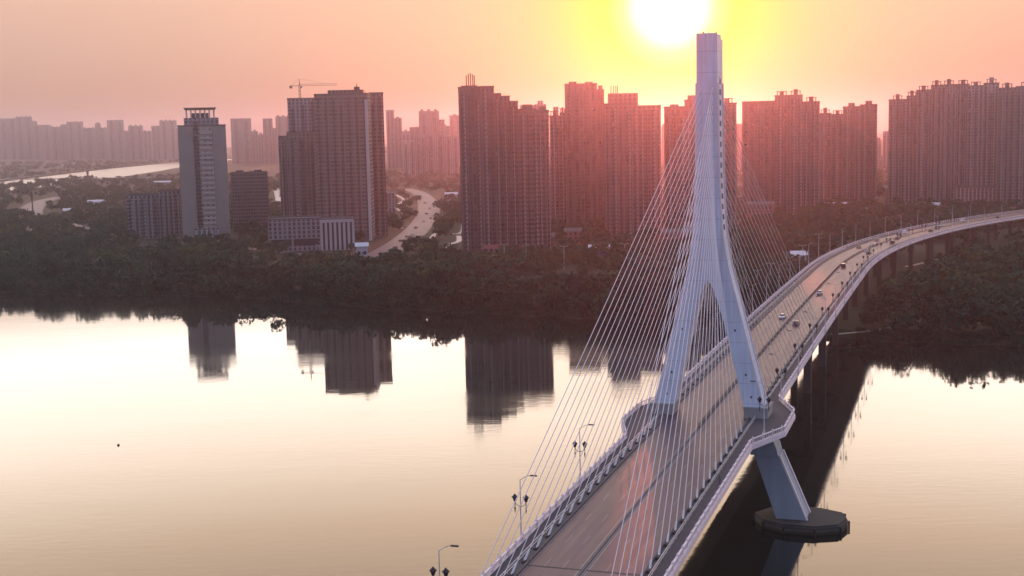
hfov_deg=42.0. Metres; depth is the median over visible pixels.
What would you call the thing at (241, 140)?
distant tower
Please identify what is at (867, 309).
tree
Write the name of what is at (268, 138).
distant tower
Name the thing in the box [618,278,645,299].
tree
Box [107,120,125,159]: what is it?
distant tower
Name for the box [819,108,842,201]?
apartment tower
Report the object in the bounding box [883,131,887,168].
distant tower
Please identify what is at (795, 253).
building
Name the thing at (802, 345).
street lamp
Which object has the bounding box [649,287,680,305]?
tree
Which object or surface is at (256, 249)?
riverside road
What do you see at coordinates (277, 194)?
path
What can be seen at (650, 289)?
tree
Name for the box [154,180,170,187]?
building
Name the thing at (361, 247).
building
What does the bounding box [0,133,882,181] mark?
bank ground
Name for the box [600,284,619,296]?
tree
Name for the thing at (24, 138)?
distant tower
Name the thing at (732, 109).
apartment tower
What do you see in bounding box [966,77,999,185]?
apartment tower
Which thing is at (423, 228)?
avenue road
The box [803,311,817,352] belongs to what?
street lamp
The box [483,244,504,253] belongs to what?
building
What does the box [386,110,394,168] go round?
distant tower
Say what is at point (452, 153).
distant tower
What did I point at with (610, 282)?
tree
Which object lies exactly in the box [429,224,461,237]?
path
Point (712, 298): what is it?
tree
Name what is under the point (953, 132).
apartment tower
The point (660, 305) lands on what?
tree
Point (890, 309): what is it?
tree
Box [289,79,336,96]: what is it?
tower crane
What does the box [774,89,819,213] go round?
apartment tower
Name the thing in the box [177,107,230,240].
hotel tower
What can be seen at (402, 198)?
path
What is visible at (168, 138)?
distant tower
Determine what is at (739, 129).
distant tower
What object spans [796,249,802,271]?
street lamp
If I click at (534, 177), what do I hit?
apartment tower
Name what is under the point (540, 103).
distant tower
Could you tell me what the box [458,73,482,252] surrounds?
apartment tower
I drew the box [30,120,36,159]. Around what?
distant tower
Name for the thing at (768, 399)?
street lamp
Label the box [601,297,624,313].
tree
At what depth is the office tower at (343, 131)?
1061.25 m
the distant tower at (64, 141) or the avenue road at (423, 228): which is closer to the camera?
the avenue road at (423, 228)
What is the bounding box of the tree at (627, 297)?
[622,291,640,307]
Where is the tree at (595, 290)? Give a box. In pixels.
[588,281,610,296]
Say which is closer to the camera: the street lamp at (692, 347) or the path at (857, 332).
the street lamp at (692, 347)
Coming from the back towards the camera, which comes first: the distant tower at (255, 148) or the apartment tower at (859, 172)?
the distant tower at (255, 148)
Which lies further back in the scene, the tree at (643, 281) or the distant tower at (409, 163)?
the distant tower at (409, 163)
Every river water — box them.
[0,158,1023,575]
[1,159,231,190]
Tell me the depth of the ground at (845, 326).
863.10 m
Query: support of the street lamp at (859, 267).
on the cable stayed bridge at (646, 494)
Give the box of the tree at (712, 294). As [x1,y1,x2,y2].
[702,288,716,308]
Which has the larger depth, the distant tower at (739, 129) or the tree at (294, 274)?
the distant tower at (739, 129)
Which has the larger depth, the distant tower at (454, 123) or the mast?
the distant tower at (454, 123)
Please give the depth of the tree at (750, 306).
588.78 m
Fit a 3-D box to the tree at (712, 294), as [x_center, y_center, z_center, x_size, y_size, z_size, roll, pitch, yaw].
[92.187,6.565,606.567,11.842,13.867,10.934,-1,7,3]
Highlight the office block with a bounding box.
[230,169,268,232]
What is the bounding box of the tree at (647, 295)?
[633,291,653,304]
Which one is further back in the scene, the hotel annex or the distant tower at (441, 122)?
the distant tower at (441, 122)
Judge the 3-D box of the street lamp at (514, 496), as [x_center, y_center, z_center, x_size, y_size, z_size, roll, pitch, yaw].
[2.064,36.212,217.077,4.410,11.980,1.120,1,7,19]
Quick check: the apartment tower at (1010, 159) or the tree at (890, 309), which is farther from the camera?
the apartment tower at (1010, 159)
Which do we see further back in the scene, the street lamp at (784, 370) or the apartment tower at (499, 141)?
the apartment tower at (499, 141)
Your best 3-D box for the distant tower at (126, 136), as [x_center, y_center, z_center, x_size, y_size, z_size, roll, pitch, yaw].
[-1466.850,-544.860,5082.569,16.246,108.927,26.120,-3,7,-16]
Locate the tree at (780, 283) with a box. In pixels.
[777,279,785,286]
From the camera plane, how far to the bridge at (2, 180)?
2662.91 m
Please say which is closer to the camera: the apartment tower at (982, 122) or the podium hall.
the podium hall
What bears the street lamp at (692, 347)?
on the cable stayed bridge at (646, 494)
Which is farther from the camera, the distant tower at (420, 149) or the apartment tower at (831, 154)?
the distant tower at (420, 149)
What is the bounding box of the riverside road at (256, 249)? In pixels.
[154,241,301,254]
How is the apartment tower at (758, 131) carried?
on the ground at (845, 326)
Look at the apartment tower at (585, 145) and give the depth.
1165.78 m
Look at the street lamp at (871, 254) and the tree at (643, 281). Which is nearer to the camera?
the street lamp at (871, 254)
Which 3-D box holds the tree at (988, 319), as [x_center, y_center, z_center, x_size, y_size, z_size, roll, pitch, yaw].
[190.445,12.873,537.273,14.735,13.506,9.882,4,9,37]
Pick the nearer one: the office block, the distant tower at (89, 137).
the office block
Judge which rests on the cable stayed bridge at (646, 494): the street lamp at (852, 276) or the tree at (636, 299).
the street lamp at (852, 276)
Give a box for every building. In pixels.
[87,199,105,204]
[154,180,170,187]
[355,242,368,255]
[387,191,395,212]
[444,192,457,200]
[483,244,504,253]
[551,233,555,249]
[564,228,581,243]
[660,228,688,241]
[745,201,774,223]
[790,251,807,259]
[884,186,887,200]
[956,186,995,202]
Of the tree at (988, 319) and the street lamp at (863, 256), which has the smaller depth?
the tree at (988, 319)
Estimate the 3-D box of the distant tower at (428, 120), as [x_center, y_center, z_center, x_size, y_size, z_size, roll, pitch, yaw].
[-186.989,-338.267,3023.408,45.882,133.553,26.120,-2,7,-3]
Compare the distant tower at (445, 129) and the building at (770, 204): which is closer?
the building at (770, 204)
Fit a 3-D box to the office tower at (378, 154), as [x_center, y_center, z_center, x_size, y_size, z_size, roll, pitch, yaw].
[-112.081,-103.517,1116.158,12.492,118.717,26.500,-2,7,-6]
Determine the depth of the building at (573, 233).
994.23 m
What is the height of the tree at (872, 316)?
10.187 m
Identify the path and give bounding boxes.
[273,189,280,200]
[396,195,404,227]
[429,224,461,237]
[446,236,461,246]
[839,327,889,333]
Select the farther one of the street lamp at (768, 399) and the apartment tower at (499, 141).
the apartment tower at (499, 141)
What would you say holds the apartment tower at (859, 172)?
on the ground at (845, 326)
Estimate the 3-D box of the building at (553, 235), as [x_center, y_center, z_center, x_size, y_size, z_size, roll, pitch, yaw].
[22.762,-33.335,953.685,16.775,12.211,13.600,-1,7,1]
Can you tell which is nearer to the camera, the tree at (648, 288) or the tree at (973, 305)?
the tree at (973, 305)
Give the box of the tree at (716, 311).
[713,303,721,318]
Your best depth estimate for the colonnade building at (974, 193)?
1310.70 m
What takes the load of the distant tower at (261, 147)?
on the ground at (845, 326)
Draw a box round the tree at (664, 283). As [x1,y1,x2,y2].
[654,278,676,289]
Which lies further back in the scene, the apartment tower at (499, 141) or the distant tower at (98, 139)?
the distant tower at (98, 139)
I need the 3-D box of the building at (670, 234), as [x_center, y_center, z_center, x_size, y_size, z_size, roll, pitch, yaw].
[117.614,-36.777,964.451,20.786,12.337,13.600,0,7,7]
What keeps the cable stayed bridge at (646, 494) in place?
on the ground at (845, 326)
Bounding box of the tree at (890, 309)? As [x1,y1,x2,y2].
[878,305,900,325]
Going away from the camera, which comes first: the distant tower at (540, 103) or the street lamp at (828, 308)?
the street lamp at (828, 308)
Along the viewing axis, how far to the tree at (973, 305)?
552.08 m
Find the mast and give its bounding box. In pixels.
[30,187,33,211]
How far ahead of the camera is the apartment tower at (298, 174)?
1105.52 m
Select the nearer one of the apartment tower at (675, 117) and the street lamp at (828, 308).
the street lamp at (828, 308)
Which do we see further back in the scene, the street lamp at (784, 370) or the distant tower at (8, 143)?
the distant tower at (8, 143)
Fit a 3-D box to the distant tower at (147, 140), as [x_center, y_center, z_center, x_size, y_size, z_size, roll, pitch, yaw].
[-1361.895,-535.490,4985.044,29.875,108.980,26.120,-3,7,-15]
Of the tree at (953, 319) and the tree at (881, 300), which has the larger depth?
the tree at (881, 300)
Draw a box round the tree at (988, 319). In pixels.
[968,304,1001,328]
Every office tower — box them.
[314,84,374,240]
[368,92,387,235]
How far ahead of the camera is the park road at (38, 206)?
1722.14 m
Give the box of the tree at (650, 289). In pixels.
[644,286,663,308]
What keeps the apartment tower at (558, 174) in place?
on the ground at (845, 326)
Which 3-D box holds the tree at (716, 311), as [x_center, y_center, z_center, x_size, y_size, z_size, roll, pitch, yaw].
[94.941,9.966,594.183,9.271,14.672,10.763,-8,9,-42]
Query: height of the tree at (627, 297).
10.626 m
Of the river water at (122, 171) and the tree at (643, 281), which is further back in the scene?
the river water at (122, 171)
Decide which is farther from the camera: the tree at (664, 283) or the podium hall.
the podium hall
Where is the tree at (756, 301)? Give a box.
[749,290,761,305]
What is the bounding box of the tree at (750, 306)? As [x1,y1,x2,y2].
[744,302,759,316]
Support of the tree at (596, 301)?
on the ground at (845, 326)
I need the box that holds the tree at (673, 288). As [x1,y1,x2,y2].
[660,284,681,294]
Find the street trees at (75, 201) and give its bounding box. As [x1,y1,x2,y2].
[0,163,984,229]
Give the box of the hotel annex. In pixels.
[126,189,182,238]
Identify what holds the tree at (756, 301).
on the ground at (845, 326)
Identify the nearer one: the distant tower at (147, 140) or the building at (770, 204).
the building at (770, 204)
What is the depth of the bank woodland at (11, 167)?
3845.32 m
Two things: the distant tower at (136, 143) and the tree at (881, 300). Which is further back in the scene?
the distant tower at (136, 143)
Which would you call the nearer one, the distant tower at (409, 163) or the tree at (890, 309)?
the tree at (890, 309)
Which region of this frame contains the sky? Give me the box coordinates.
[0,0,1023,146]
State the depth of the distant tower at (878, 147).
2402.90 m
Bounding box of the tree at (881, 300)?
[863,291,893,321]
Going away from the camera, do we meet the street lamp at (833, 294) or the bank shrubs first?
the street lamp at (833, 294)
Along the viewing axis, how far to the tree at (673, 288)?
622.38 m
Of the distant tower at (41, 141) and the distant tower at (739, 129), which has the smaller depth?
the distant tower at (739, 129)
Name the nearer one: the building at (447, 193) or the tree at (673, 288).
the tree at (673, 288)
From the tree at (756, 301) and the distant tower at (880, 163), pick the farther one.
the distant tower at (880, 163)
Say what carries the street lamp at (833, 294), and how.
on the cable stayed bridge at (646, 494)
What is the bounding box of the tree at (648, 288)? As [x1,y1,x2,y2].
[641,283,655,292]
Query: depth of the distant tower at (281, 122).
3857.04 m
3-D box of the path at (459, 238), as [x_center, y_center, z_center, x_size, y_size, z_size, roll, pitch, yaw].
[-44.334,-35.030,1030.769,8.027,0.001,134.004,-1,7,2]
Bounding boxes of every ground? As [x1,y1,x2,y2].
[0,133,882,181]
[0,143,1023,346]
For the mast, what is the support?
on the park road at (38, 206)
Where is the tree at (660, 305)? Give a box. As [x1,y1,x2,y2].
[650,289,679,318]
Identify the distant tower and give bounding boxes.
[0,118,17,159]
[15,116,32,159]
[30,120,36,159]
[31,125,51,159]
[50,126,62,159]
[61,124,67,159]
[66,121,84,159]
[83,127,108,159]
[95,122,101,159]
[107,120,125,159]
[124,131,129,159]
[128,125,143,159]
[143,130,152,159]
[151,126,160,159]
[159,120,177,159]
[176,128,178,158]
[230,118,252,162]
[251,130,258,162]
[258,133,263,162]
[262,118,273,162]
[272,128,276,162]
[275,115,287,162]
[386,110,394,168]
[394,117,402,168]
[402,130,409,146]
[403,141,415,175]
[409,127,418,140]
[415,135,426,175]
[419,109,438,134]
[425,131,445,175]
[438,119,444,131]
[439,124,449,135]
[445,135,459,175]
[449,114,459,162]
[535,101,545,109]
[661,124,663,165]
[737,124,741,168]
[877,138,880,165]
[878,156,882,168]
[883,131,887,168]
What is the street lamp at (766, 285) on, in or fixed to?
on the cable stayed bridge at (646, 494)
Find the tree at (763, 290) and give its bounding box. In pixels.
[740,280,780,305]
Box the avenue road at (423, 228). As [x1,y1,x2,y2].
[360,189,439,262]
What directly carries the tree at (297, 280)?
on the ground at (845, 326)
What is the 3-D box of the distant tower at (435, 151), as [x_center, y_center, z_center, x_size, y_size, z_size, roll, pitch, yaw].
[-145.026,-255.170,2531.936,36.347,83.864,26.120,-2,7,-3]
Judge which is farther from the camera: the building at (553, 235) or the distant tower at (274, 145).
the distant tower at (274, 145)
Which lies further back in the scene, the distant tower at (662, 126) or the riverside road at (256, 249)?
the distant tower at (662, 126)
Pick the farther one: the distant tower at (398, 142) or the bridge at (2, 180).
the distant tower at (398, 142)
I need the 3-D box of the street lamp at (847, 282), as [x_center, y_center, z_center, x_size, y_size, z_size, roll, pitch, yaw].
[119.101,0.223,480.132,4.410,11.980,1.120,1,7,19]
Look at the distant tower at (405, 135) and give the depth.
3050.50 m
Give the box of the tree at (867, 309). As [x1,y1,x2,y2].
[858,306,882,327]
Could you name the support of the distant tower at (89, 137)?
on the bank ground at (229, 155)
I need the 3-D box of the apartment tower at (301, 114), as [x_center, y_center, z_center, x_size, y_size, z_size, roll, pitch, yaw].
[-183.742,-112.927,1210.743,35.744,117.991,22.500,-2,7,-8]
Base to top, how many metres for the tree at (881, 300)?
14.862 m
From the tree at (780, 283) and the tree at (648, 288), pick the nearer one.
the tree at (780, 283)
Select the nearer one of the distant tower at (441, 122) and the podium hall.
the podium hall
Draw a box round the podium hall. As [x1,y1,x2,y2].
[267,215,354,251]
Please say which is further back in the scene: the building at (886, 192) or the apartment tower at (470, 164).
the building at (886, 192)
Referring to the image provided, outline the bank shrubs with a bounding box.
[0,283,1023,346]
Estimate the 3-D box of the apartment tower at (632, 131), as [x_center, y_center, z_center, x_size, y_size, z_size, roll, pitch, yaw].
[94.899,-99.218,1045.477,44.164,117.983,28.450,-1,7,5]
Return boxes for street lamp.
[429,545,458,575]
[512,475,536,541]
[572,424,594,476]
[691,328,702,365]
[748,283,760,311]
[750,381,770,432]
[763,273,769,298]
[769,353,786,395]
[787,330,804,375]
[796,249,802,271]
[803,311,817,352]
[806,246,811,263]
[816,296,829,332]
[827,283,839,318]
[837,272,848,304]
[849,263,855,293]
[856,255,862,282]
[862,250,868,274]
[869,242,873,266]
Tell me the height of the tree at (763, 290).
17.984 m
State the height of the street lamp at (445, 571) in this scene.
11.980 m
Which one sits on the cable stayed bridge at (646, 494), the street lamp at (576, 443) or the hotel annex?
the street lamp at (576, 443)
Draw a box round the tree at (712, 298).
[711,296,720,315]
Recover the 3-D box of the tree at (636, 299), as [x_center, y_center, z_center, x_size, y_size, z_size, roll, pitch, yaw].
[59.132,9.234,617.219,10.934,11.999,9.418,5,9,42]
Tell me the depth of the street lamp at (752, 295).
451.66 m
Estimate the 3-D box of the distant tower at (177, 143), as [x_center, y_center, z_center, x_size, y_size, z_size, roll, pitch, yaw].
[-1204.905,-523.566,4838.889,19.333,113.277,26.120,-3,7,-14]
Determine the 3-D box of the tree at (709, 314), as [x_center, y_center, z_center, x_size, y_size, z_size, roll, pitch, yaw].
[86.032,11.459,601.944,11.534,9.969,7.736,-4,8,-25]
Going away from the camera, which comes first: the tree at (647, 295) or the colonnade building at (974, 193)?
the tree at (647, 295)
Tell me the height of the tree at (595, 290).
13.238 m
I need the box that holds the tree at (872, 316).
[859,306,893,328]
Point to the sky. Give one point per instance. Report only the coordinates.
(134, 62)
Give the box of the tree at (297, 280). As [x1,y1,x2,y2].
[289,272,310,289]
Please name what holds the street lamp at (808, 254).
on the cable stayed bridge at (646, 494)
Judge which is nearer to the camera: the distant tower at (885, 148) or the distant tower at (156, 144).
the distant tower at (885, 148)
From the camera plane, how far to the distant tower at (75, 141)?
5328.31 m
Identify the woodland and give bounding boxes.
[0,143,549,178]
[0,194,1023,302]
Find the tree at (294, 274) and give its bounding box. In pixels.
[290,269,302,289]
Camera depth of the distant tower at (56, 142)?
5414.63 m
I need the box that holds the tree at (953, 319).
[936,299,991,338]
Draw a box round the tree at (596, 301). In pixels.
[590,288,619,317]
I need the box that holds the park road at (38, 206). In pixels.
[19,197,89,229]
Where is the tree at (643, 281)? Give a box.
[627,275,653,294]
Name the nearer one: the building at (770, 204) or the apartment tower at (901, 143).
the building at (770, 204)
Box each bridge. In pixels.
[0,177,175,183]
[480,28,1023,575]
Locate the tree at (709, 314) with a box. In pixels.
[699,305,714,320]
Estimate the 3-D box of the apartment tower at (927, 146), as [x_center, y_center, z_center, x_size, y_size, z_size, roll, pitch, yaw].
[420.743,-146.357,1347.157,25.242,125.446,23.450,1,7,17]
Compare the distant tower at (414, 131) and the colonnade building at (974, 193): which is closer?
the colonnade building at (974, 193)
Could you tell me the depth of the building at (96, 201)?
1702.18 m
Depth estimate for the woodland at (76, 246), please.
891.94 m
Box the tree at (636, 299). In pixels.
[628,295,651,316]
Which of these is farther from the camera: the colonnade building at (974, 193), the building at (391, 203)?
the building at (391, 203)
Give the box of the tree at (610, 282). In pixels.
[588,271,619,287]
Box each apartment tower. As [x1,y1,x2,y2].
[278,131,318,215]
[287,98,314,131]
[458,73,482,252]
[479,86,520,250]
[518,104,550,249]
[549,107,566,222]
[564,82,605,224]
[604,86,661,237]
[664,95,694,230]
[724,98,736,228]
[742,101,774,212]
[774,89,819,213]
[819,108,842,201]
[842,101,877,201]
[888,90,915,205]
[915,80,941,201]
[939,79,969,201]
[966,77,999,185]
[996,82,1023,207]
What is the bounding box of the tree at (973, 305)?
[965,298,983,329]

